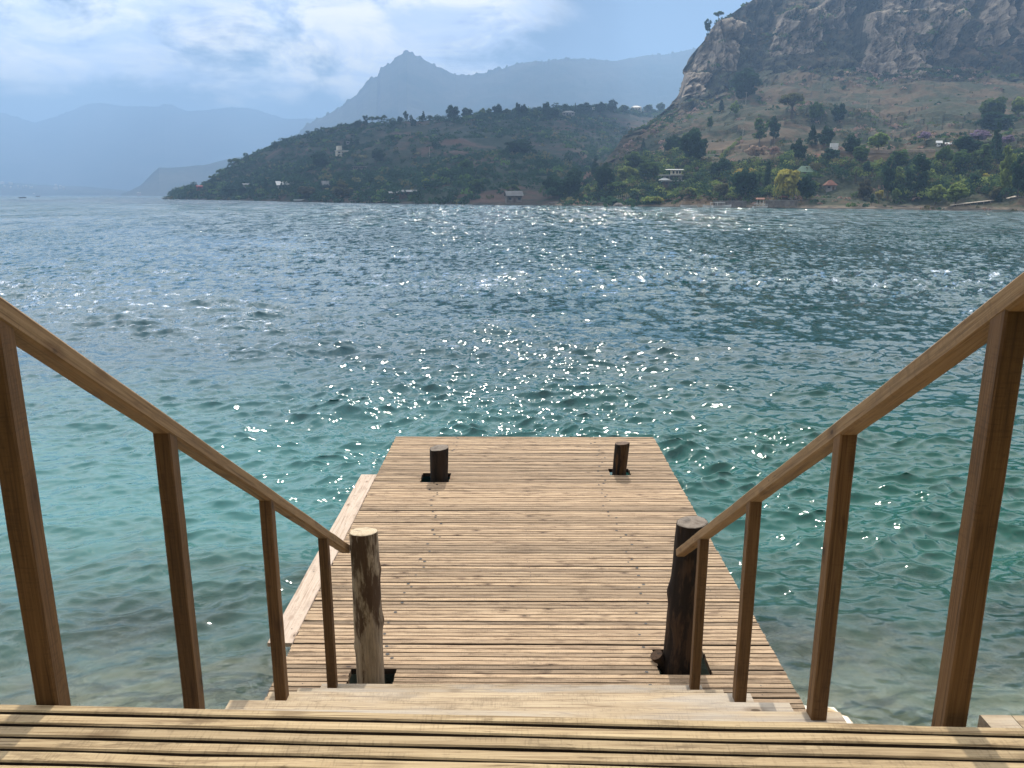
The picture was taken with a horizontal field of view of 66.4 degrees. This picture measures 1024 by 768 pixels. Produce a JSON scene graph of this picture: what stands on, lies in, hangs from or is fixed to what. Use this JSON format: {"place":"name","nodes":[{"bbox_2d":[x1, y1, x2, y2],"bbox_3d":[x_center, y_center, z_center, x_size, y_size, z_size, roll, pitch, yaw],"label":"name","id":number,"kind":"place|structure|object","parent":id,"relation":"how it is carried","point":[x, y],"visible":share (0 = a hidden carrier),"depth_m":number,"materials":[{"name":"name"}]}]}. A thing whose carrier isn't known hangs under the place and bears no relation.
{"place":"outdoors","nodes":[
{"label":"outdoors","id":0,"kind":"place"},
{"bbox_2d":[0,183,127,195],"bbox_3d":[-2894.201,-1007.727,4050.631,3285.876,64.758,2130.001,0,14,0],"label":"shore","id":1,"kind":"structure","parent":0,"point":[37,190],"depth_m":3220.56,"materials":[{"name":"blue"}]},
{"bbox_2d":[0,102,314,190],"bbox_3d":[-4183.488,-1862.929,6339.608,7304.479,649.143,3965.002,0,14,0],"label":"mountain","id":2,"kind":"structure","parent":0,"point":[110,146],"depth_m":5199.00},
{"bbox_2d":[121,156,243,195],"bbox_3d":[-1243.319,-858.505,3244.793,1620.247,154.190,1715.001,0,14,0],"label":"hill","id":3,"kind":"structure","parent":0,"point":[160,181],"depth_m":2678.85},
{"bbox_2d":[0,0,751,122],"label":"sky","id":4,"kind":"structure","parent":0,"point":[285,59],"materials":[{"name":"blue"}]},
{"bbox_2d":[178,107,660,205],"bbox_3d":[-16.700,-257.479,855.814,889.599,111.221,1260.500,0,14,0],"label":"headland","id":5,"kind":"structure","parent":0,"point":[533,196],"depth_m":560.77,"materials":[{"name":"green plant"}]},
{"bbox_2d":[310,151,328,166],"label":"broadleaf tree","id":6,"kind":"object","parent":5,"relation":"on","point":[320,159],"visible":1,"depth_m":539.60,"materials":[{"name":"green plant"}]},
{"bbox_2d":[335,146,348,156],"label":"house","id":7,"kind":"structure","parent":5,"relation":"on","point":[339,150],"depth_m":572.63,"materials":[{"name":"white paint"}]},
{"bbox_2d":[371,149,385,160],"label":"broadleaf tree","id":8,"kind":"object","parent":5,"relation":"on","point":[378,155],"visible":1,"depth_m":520.70,"materials":[{"name":"green plant"}]},
{"bbox_2d":[398,190,417,199],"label":"boat shed","id":9,"kind":"object","parent":5,"relation":"on","point":[403,195],"visible":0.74,"depth_m":380.76,"materials":[{"name":"grey metal"}]},
{"bbox_2d":[168,143,658,196],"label":"woodland","id":10,"kind":"object","parent":5,"relation":"on","point":[442,170],"visible":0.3,"depth_m":434.93,"materials":[{"name":"green plant"}]},
{"bbox_2d":[163,103,734,205],"bbox_3d":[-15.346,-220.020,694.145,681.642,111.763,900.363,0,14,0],"label":"scrub","id":11,"kind":"object","parent":5,"relation":"on","point":[300,167],"visible":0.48,"depth_m":563.72,"materials":[{"name":"green plant"}]},
{"bbox_2d":[446,104,459,119],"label":"broadleaf tree","id":12,"kind":"object","parent":5,"relation":"on","point":[451,111],"visible":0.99,"depth_m":697.87,"materials":[{"name":"green plant"}]},
{"bbox_2d":[461,108,472,115],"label":"broadleaf tree","id":13,"kind":"object","parent":5,"relation":"on","point":[466,111],"visible":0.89,"depth_m":699.30,"materials":[{"name":"green plant"}]},
{"bbox_2d":[492,104,502,114],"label":"broadleaf tree","id":14,"kind":"object","parent":5,"relation":"on","point":[497,109],"visible":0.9,"depth_m":704.74,"materials":[{"name":"green plant"}]},
{"bbox_2d":[504,191,523,203],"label":"boathouse","id":15,"kind":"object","parent":5,"relation":"on","point":[513,196],"visible":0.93,"depth_m":326.90,"materials":[{"name":"stone"}]},
{"bbox_2d":[504,139,534,153],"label":"bushy tree","id":16,"kind":"object","parent":5,"relation":"on","point":[519,146],"visible":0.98,"depth_m":488.22,"materials":[{"name":"green plant"}]},
{"bbox_2d":[542,101,550,115],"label":"broadleaf tree","id":17,"kind":"object","parent":5,"relation":"on","point":[546,108],"visible":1,"depth_m":701.18,"materials":[{"name":"green plant"}]},
{"bbox_2d":[542,173,556,196],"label":"broadleaf tree","id":18,"kind":"object","parent":5,"relation":"on","point":[546,182],"visible":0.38,"depth_m":331.16,"materials":[{"name":"green plant"}]},
{"bbox_2d":[548,107,559,117],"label":"broadleaf tree","id":19,"kind":"object","parent":5,"relation":"on","point":[553,112],"visible":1,"depth_m":698.22,"materials":[{"name":"green plant"}]},
{"bbox_2d":[550,175,568,198],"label":"broadleaf tree","id":20,"kind":"object","parent":5,"relation":"on","point":[559,184],"visible":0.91,"depth_m":325.39,"materials":[{"name":"green plant"}]},
{"bbox_2d":[564,166,583,196],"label":"broadleaf tree","id":21,"kind":"object","parent":5,"relation":"on","point":[574,180],"visible":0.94,"depth_m":327.64,"materials":[{"name":"green plant"}]},
{"bbox_2d":[577,102,592,110],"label":"broadleaf tree","id":22,"kind":"object","parent":5,"relation":"on","point":[586,106],"visible":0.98,"depth_m":799.84,"materials":[{"name":"green plant"}]},
{"bbox_2d":[595,102,605,112],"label":"broadleaf tree","id":23,"kind":"object","parent":5,"relation":"on","point":[600,107],"visible":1,"depth_m":815.33,"materials":[{"name":"green plant"}]},
{"bbox_2d":[607,99,617,109],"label":"broadleaf tree","id":24,"kind":"object","parent":5,"relation":"on","point":[612,105],"visible":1,"depth_m":843.16,"materials":[{"name":"green plant"}]},
{"bbox_2d":[299,47,695,134],"bbox_3d":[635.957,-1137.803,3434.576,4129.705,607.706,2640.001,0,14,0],"label":"mountain","id":25,"kind":"structure","parent":0,"point":[411,83],"depth_m":3017.31,"materials":[{"name":"blue stone"}]},
{"bbox_2d":[0,196,1023,676],"bbox_3d":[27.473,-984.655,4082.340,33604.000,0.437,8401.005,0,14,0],"label":"water","id":26,"kind":"structure","parent":0,"point":[312,360],"depth_m":20.60,"materials":[{"name":"teal liquid"}]},
{"bbox_2d":[430,445,448,481],"bbox_3d":[-1.003,2.338,11.048,0.271,3.052,0.262,0,14,0],"label":"mooring post","id":27,"kind":"object","parent":26,"relation":"in","point":[438,463],"visible":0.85,"depth_m":10.65,"materials":[{"name":"brown wood"}]},
{"bbox_2d":[612,441,629,474],"bbox_3d":[1.527,2.288,11.277,0.232,3.042,0.200,0,14,0],"label":"mooring post","id":28,"kind":"object","parent":26,"relation":"in","point":[621,453],"visible":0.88,"depth_m":10.90,"materials":[{"name":"brown wood"}]},
{"bbox_2d":[650,516,707,674],"bbox_3d":[1.399,2.974,6.715,0.411,3.857,0.332,-9,16,-33],"label":"mooring post","id":29,"kind":"object","parent":26,"relation":"in","point":[674,658],"visible":0.59,"depth_m":6.35,"materials":[{"name":"brown wood"}]},
{"bbox_2d":[0,594,1023,726],"bbox_3d":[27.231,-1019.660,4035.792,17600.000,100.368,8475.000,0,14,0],"label":"lake bed","id":30,"kind":"object","parent":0,"point":[885,671],"visible":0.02,"depth_m":8.52,"materials":[{"name":"sand"}]},
{"bbox_2d":[349,527,384,683],"bbox_3d":[-1.138,3.013,6.469,0.249,3.897,0.237,0,14,0],"label":"mooring post","id":31,"kind":"object","parent":30,"relation":"on","point":[368,617],"visible":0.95,"depth_m":6.08,"materials":[{"name":"brown wood"}]},
{"bbox_2d":[0,705,1023,767],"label":"landing deck","id":32,"kind":"structure","parent":30,"relation":"on","point":[42,736],"depth_m":2.06,"materials":[{"name":"brown wood"}]},
{"bbox_2d":[977,715,1023,727],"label":"wooden ledge","id":33,"kind":"object","parent":32,"relation":"attached to","point":[1000,721],"visible":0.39,"depth_m":2.19,"materials":[{"name":"brown wood"}]},
{"bbox_2d":[264,437,805,711],"bbox_3d":[0.069,4.139,9.550,4.383,4.957,7.517,0,14,0],"label":"dock","id":34,"kind":"object","parent":30,"relation":"on","point":[530,560],"visible":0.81,"depth_m":8.01,"materials":[{"name":"brown wood"}]},
{"bbox_2d":[804,705,852,723],"bbox_3d":[2.431,2.913,5.977,0.716,0.806,0.684,13,18,42],"label":"boulder","id":35,"kind":"object","parent":30,"relation":"on","point":[846,718],"visible":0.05,"depth_m":6.00,"materials":[{"name":"stone"}]},
{"bbox_2d":[219,684,846,722],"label":"staircase","id":36,"kind":"structure","parent":0,"point":[669,702],"depth_m":3.86,"materials":[{"name":"brown wood"}]},
{"bbox_2d":[0,296,349,708],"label":"handrail","id":37,"kind":"object","parent":36,"relation":"on","point":[21,330],"visible":0.95,"depth_m":2.53,"materials":[{"name":"brown wood"}]},
{"bbox_2d":[676,272,1023,726],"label":"handrail","id":38,"kind":"object","parent":36,"relation":"on","point":[995,322],"visible":0.98,"depth_m":2.19,"materials":[{"name":"brown wood"}]},
{"bbox_2d":[555,0,1023,211],"bbox_3d":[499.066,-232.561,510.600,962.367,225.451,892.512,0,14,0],"label":"mountainside","id":39,"kind":"structure","parent":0,"point":[859,40],"depth_m":509.82,"materials":[{"name":"stone"}]},
{"bbox_2d":[591,158,598,174],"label":"conifer tree","id":40,"kind":"object","parent":39,"relation":"on","point":[595,164],"visible":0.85,"depth_m":374.63,"materials":[{"name":"green plant"}]},
{"bbox_2d":[593,162,614,190],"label":"broadleaf tree","id":41,"kind":"object","parent":39,"relation":"on","point":[603,175],"visible":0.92,"depth_m":320.78,"materials":[{"name":"green plant"}]},
{"bbox_2d":[606,181,626,188],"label":"umbrella tree","id":42,"kind":"object","parent":39,"relation":"on","point":[615,184],"visible":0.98,"depth_m":315.42,"materials":[{"name":"green plant"}]},
{"bbox_2d":[617,166,638,179],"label":"broadleaf tree","id":43,"kind":"object","parent":39,"relation":"on","point":[624,172],"visible":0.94,"depth_m":330.94,"materials":[{"name":"green plant"}]},
{"bbox_2d":[624,151,647,167],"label":"broadleaf tree","id":44,"kind":"object","parent":39,"relation":"on","point":[635,159],"visible":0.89,"depth_m":351.07,"materials":[{"name":"green plant"}]},
{"bbox_2d":[638,159,659,176],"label":"broadleaf tree","id":45,"kind":"object","parent":39,"relation":"on","point":[647,166],"visible":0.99,"depth_m":327.31,"materials":[{"name":"green plant"}]},
{"bbox_2d":[641,196,663,201],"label":"shrub","id":46,"kind":"object","parent":39,"relation":"on","point":[652,198],"visible":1,"depth_m":280.06,"materials":[{"name":"green plant"}]},
{"bbox_2d":[658,169,683,189],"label":"house","id":47,"kind":"structure","parent":39,"relation":"on","point":[665,182],"depth_m":313.61,"materials":[{"name":"metal"}]},
{"bbox_2d":[663,134,680,150],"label":"bushy tree","id":48,"kind":"object","parent":39,"relation":"on","point":[672,140],"visible":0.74,"depth_m":372.16,"materials":[{"name":"green plant"}]},
{"bbox_2d":[678,127,708,159],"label":"broadleaf tree","id":49,"kind":"object","parent":39,"relation":"on","point":[693,143],"visible":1,"depth_m":327.92,"materials":[{"name":"green plant"}]},
{"bbox_2d":[704,18,711,31],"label":"tall tree","id":50,"kind":"object","parent":39,"relation":"on","point":[707,26],"visible":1,"depth_m":548.26,"materials":[{"name":"green plant"}]},
{"bbox_2d":[712,183,728,196],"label":"broadleaf tree","id":51,"kind":"object","parent":39,"relation":"on","point":[723,188],"visible":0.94,"depth_m":271.32,"materials":[{"name":"green plant"}]},
{"bbox_2d":[710,158,733,179],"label":"broadleaf tree","id":52,"kind":"object","parent":39,"relation":"on","point":[715,167],"visible":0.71,"depth_m":306.12,"materials":[{"name":"green plant"}]},
{"bbox_2d":[713,201,746,207],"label":"retaining wall","id":53,"kind":"structure","parent":39,"relation":"on","point":[737,204],"depth_m":261.16,"materials":[{"name":"stone"}]},
{"bbox_2d":[718,136,741,157],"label":"hedge","id":54,"kind":"object","parent":39,"relation":"on","point":[725,151],"visible":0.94,"depth_m":358.37,"materials":[{"name":"green plant"}]},
{"bbox_2d":[730,100,739,115],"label":"broadleaf tree","id":55,"kind":"object","parent":39,"relation":"on","point":[734,107],"visible":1,"depth_m":427.91,"materials":[{"name":"green plant"}]},
{"bbox_2d":[731,167,758,195],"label":"broadleaf tree","id":56,"kind":"object","parent":39,"relation":"on","point":[745,178],"visible":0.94,"depth_m":266.38,"materials":[{"name":"green plant"}]},
{"bbox_2d":[729,68,762,98],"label":"bushy tree","id":57,"kind":"object","parent":39,"relation":"on","point":[750,77],"visible":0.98,"depth_m":485.49,"materials":[{"name":"green plant"}]},
{"bbox_2d":[744,145,768,155],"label":"dry tree","id":58,"kind":"object","parent":39,"relation":"on","point":[752,150],"visible":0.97,"depth_m":307.97,"materials":[{"name":"brown plant"}]},
{"bbox_2d":[752,117,768,143],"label":"tall tree","id":59,"kind":"object","parent":39,"relation":"on","point":[759,134],"visible":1,"depth_m":357.25,"materials":[{"name":"green plant"}]},
{"bbox_2d":[763,161,771,194],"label":"cypress tree","id":60,"kind":"object","parent":39,"relation":"on","point":[767,178],"visible":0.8,"depth_m":269.84,"materials":[{"name":"green plant"}]},
{"bbox_2d":[766,146,780,154],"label":"dry tree","id":61,"kind":"object","parent":39,"relation":"on","point":[775,150],"visible":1,"depth_m":313.10,"materials":[{"name":"brown plant"}]},
{"bbox_2d":[767,115,780,143],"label":"tall tree","id":62,"kind":"object","parent":39,"relation":"on","point":[774,125],"visible":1,"depth_m":356.41,"materials":[{"name":"green plant"}]},
{"bbox_2d":[765,200,797,206],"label":"retaining wall","id":63,"kind":"structure","parent":39,"relation":"on","point":[781,203],"depth_m":250.46,"materials":[{"name":"concrete"}]},
{"bbox_2d":[773,168,801,199],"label":"willow tree","id":64,"kind":"object","parent":39,"relation":"on","point":[787,180],"visible":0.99,"depth_m":254.49,"materials":[{"name":"yellow plant"}]},
{"bbox_2d":[559,139,1023,199],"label":"woodland","id":65,"kind":"object","parent":39,"relation":"on","point":[788,159],"visible":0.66,"depth_m":284.92,"materials":[{"name":"green plant"}]},
{"bbox_2d":[778,93,804,118],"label":"umbrella tree","id":66,"kind":"object","parent":39,"relation":"on","point":[790,99],"visible":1,"depth_m":392.84,"materials":[{"name":"green plant"}]},
{"bbox_2d":[561,65,1023,210],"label":"scrub","id":67,"kind":"object","parent":39,"relation":"on","point":[873,80],"visible":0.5,"depth_m":401.85,"materials":[{"name":"green plant"}]},
{"bbox_2d":[790,138,807,159],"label":"tall tree","id":68,"kind":"object","parent":39,"relation":"on","point":[799,148],"visible":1,"depth_m":295.06,"materials":[{"name":"green plant"}]},
{"bbox_2d":[580,0,1023,181],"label":"cliff scrub","id":69,"kind":"object","parent":39,"relation":"on","point":[659,117],"visible":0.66,"depth_m":522.58,"materials":[{"name":"green plant"}]},
{"bbox_2d":[798,166,813,173],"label":"house","id":70,"kind":"structure","parent":39,"relation":"on","point":[803,169],"depth_m":282.75,"materials":[{"name":"green metal"}]},
{"bbox_2d":[797,172,816,198],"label":"broadleaf tree","id":71,"kind":"object","parent":39,"relation":"on","point":[806,185],"visible":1,"depth_m":251.48,"materials":[{"name":"green plant"}]},
{"bbox_2d":[806,124,817,145],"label":"conifer tree","id":72,"kind":"object","parent":39,"relation":"on","point":[812,134],"visible":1,"depth_m":319.84,"materials":[{"name":"green plant"}]},
{"bbox_2d":[809,101,824,120],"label":"broadleaf tree","id":73,"kind":"object","parent":39,"relation":"on","point":[816,109],"visible":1,"depth_m":392.75,"materials":[{"name":"green plant"}]},
{"bbox_2d":[816,125,835,146],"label":"broadleaf tree","id":74,"kind":"object","parent":39,"relation":"on","point":[827,135],"visible":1,"depth_m":316.47,"materials":[{"name":"green plant"}]},
{"bbox_2d":[823,180,836,191],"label":"house","id":75,"kind":"structure","parent":39,"relation":"on","point":[829,185],"depth_m":269.92,"materials":[{"name":"white tile"}]},
{"bbox_2d":[820,147,840,158],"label":"broadleaf tree","id":76,"kind":"object","parent":39,"relation":"on","point":[831,153],"visible":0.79,"depth_m":290.04,"materials":[{"name":"green plant"}]},
{"bbox_2d":[831,103,847,122],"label":"broadleaf tree","id":77,"kind":"object","parent":39,"relation":"on","point":[839,112],"visible":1,"depth_m":392.33,"materials":[{"name":"green plant"}]},
{"bbox_2d":[842,132,860,154],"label":"broadleaf tree","id":78,"kind":"object","parent":39,"relation":"on","point":[852,141],"visible":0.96,"depth_m":294.35,"materials":[{"name":"green plant"}]},
{"bbox_2d":[852,144,869,163],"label":"broadleaf tree","id":79,"kind":"object","parent":39,"relation":"on","point":[861,153],"visible":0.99,"depth_m":287.11,"materials":[{"name":"green plant"}]},
{"bbox_2d":[857,179,873,199],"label":"broadleaf tree","id":80,"kind":"object","parent":39,"relation":"on","point":[865,188],"visible":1,"depth_m":254.84,"materials":[{"name":"green plant"}]},
{"bbox_2d":[862,160,872,178],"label":"broadleaf tree","id":81,"kind":"object","parent":39,"relation":"on","point":[865,166],"visible":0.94,"depth_m":270.36,"materials":[{"name":"green plant"}]},
{"bbox_2d":[867,132,890,149],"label":"broadleaf tree","id":82,"kind":"object","parent":39,"relation":"on","point":[879,139],"visible":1,"depth_m":291.40,"materials":[{"name":"green plant"}]},
{"bbox_2d":[881,157,896,200],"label":"tall tree","id":83,"kind":"object","parent":39,"relation":"on","point":[889,177],"visible":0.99,"depth_m":254.29,"materials":[{"name":"green plant"}]},
{"bbox_2d":[892,188,901,200],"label":"broadleaf tree","id":84,"kind":"object","parent":39,"relation":"on","point":[896,192],"visible":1,"depth_m":253.35,"materials":[{"name":"green plant"}]},
{"bbox_2d":[888,149,909,165],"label":"broadleaf tree","id":85,"kind":"object","parent":39,"relation":"on","point":[899,156],"visible":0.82,"depth_m":278.89,"materials":[{"name":"green plant"}]},
{"bbox_2d":[893,167,905,183],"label":"tall tree","id":86,"kind":"object","parent":39,"relation":"on","point":[899,176],"visible":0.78,"depth_m":260.97,"materials":[{"name":"green plant"}]},
{"bbox_2d":[905,152,932,199],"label":"tall tree","id":87,"kind":"object","parent":39,"relation":"on","point":[922,163],"visible":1,"depth_m":249.95,"materials":[{"name":"green plant"}]},
{"bbox_2d":[918,131,931,139],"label":"jacaranda tree","id":88,"kind":"object","parent":39,"relation":"on","point":[924,135],"visible":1,"depth_m":293.24,"materials":[{"name":"purple plant"}]},
{"bbox_2d":[927,184,945,204],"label":"broadleaf tree","id":89,"kind":"object","parent":39,"relation":"on","point":[936,193],"visible":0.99,"depth_m":235.39,"materials":[{"name":"green plant"}]},
{"bbox_2d":[935,145,953,168],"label":"umbrella tree","id":90,"kind":"object","parent":39,"relation":"on","point":[946,153],"visible":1,"depth_m":259.62,"materials":[{"name":"green plant"}]},
{"bbox_2d":[943,183,969,203],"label":"broadleaf tree","id":91,"kind":"object","parent":39,"relation":"on","point":[955,192],"visible":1,"depth_m":222.46,"materials":[{"name":"green plant"}]},
{"bbox_2d":[952,149,971,165],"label":"broadleaf tree","id":92,"kind":"object","parent":39,"relation":"on","point":[962,156],"visible":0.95,"depth_m":266.59,"materials":[{"name":"green plant"}]},
{"bbox_2d":[953,135,982,150],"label":"bushy tree","id":93,"kind":"object","parent":39,"relation":"on","point":[968,143],"visible":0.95,"depth_m":274.00,"materials":[{"name":"green plant"}]},
{"bbox_2d":[964,173,984,189],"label":"broadleaf tree","id":94,"kind":"object","parent":39,"relation":"on","point":[973,176],"visible":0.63,"depth_m":237.46,"materials":[{"name":"green plant"}]},
{"bbox_2d":[970,130,991,140],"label":"jacaranda tree","id":95,"kind":"object","parent":39,"relation":"on","point":[982,135],"visible":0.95,"depth_m":278.89,"materials":[{"name":"purple plant"}]},
{"bbox_2d":[972,143,993,166],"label":"tall tree","id":96,"kind":"object","parent":39,"relation":"on","point":[985,150],"visible":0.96,"depth_m":264.48,"materials":[{"name":"green plant"}]},
{"bbox_2d":[978,96,1007,116],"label":"bushy tree","id":97,"kind":"object","parent":39,"relation":"on","point":[992,105],"visible":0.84,"depth_m":375.15,"materials":[{"name":"green plant"}]},
{"bbox_2d":[988,186,1001,200],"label":"broadleaf tree","id":98,"kind":"object","parent":39,"relation":"on","point":[993,192],"visible":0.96,"depth_m":224.84,"materials":[{"name":"green plant"}]},
{"bbox_2d":[973,111,1018,129],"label":"bushy tree","id":99,"kind":"object","parent":39,"relation":"on","point":[989,120],"visible":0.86,"depth_m":355.86,"materials":[{"name":"green plant"}]},
{"bbox_2d":[990,120,1003,154],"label":"conifer tree","id":100,"kind":"object","parent":39,"relation":"on","point":[997,137],"visible":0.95,"depth_m":271.45,"materials":[{"name":"green plant"}]},
{"bbox_2d":[1002,135,1015,143],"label":"jacaranda tree","id":101,"kind":"object","parent":39,"relation":"on","point":[1008,139],"visible":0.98,"depth_m":276.60,"materials":[{"name":"purple plant"}]},
{"bbox_2d":[999,143,1020,197],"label":"tall tree","id":102,"kind":"object","parent":39,"relation":"on","point":[1006,174],"visible":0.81,"depth_m":223.91,"materials":[{"name":"green plant"}]},
{"bbox_2d":[1010,154,1023,198],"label":"tall tree","id":103,"kind":"object","parent":39,"relation":"on","point":[1016,169],"visible":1,"depth_m":215.92,"materials":[{"name":"green plant"}]},
{"bbox_2d":[1011,96,1023,116],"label":"broadleaf tree","id":104,"kind":"object","parent":39,"relation":"on","point":[1017,103],"visible":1,"depth_m":368.66,"materials":[{"name":"green plant"}]},
{"bbox_2d":[840,149,934,152],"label":"road","id":105,"kind":"structure","parent":0,"point":[890,151],"depth_m":291.85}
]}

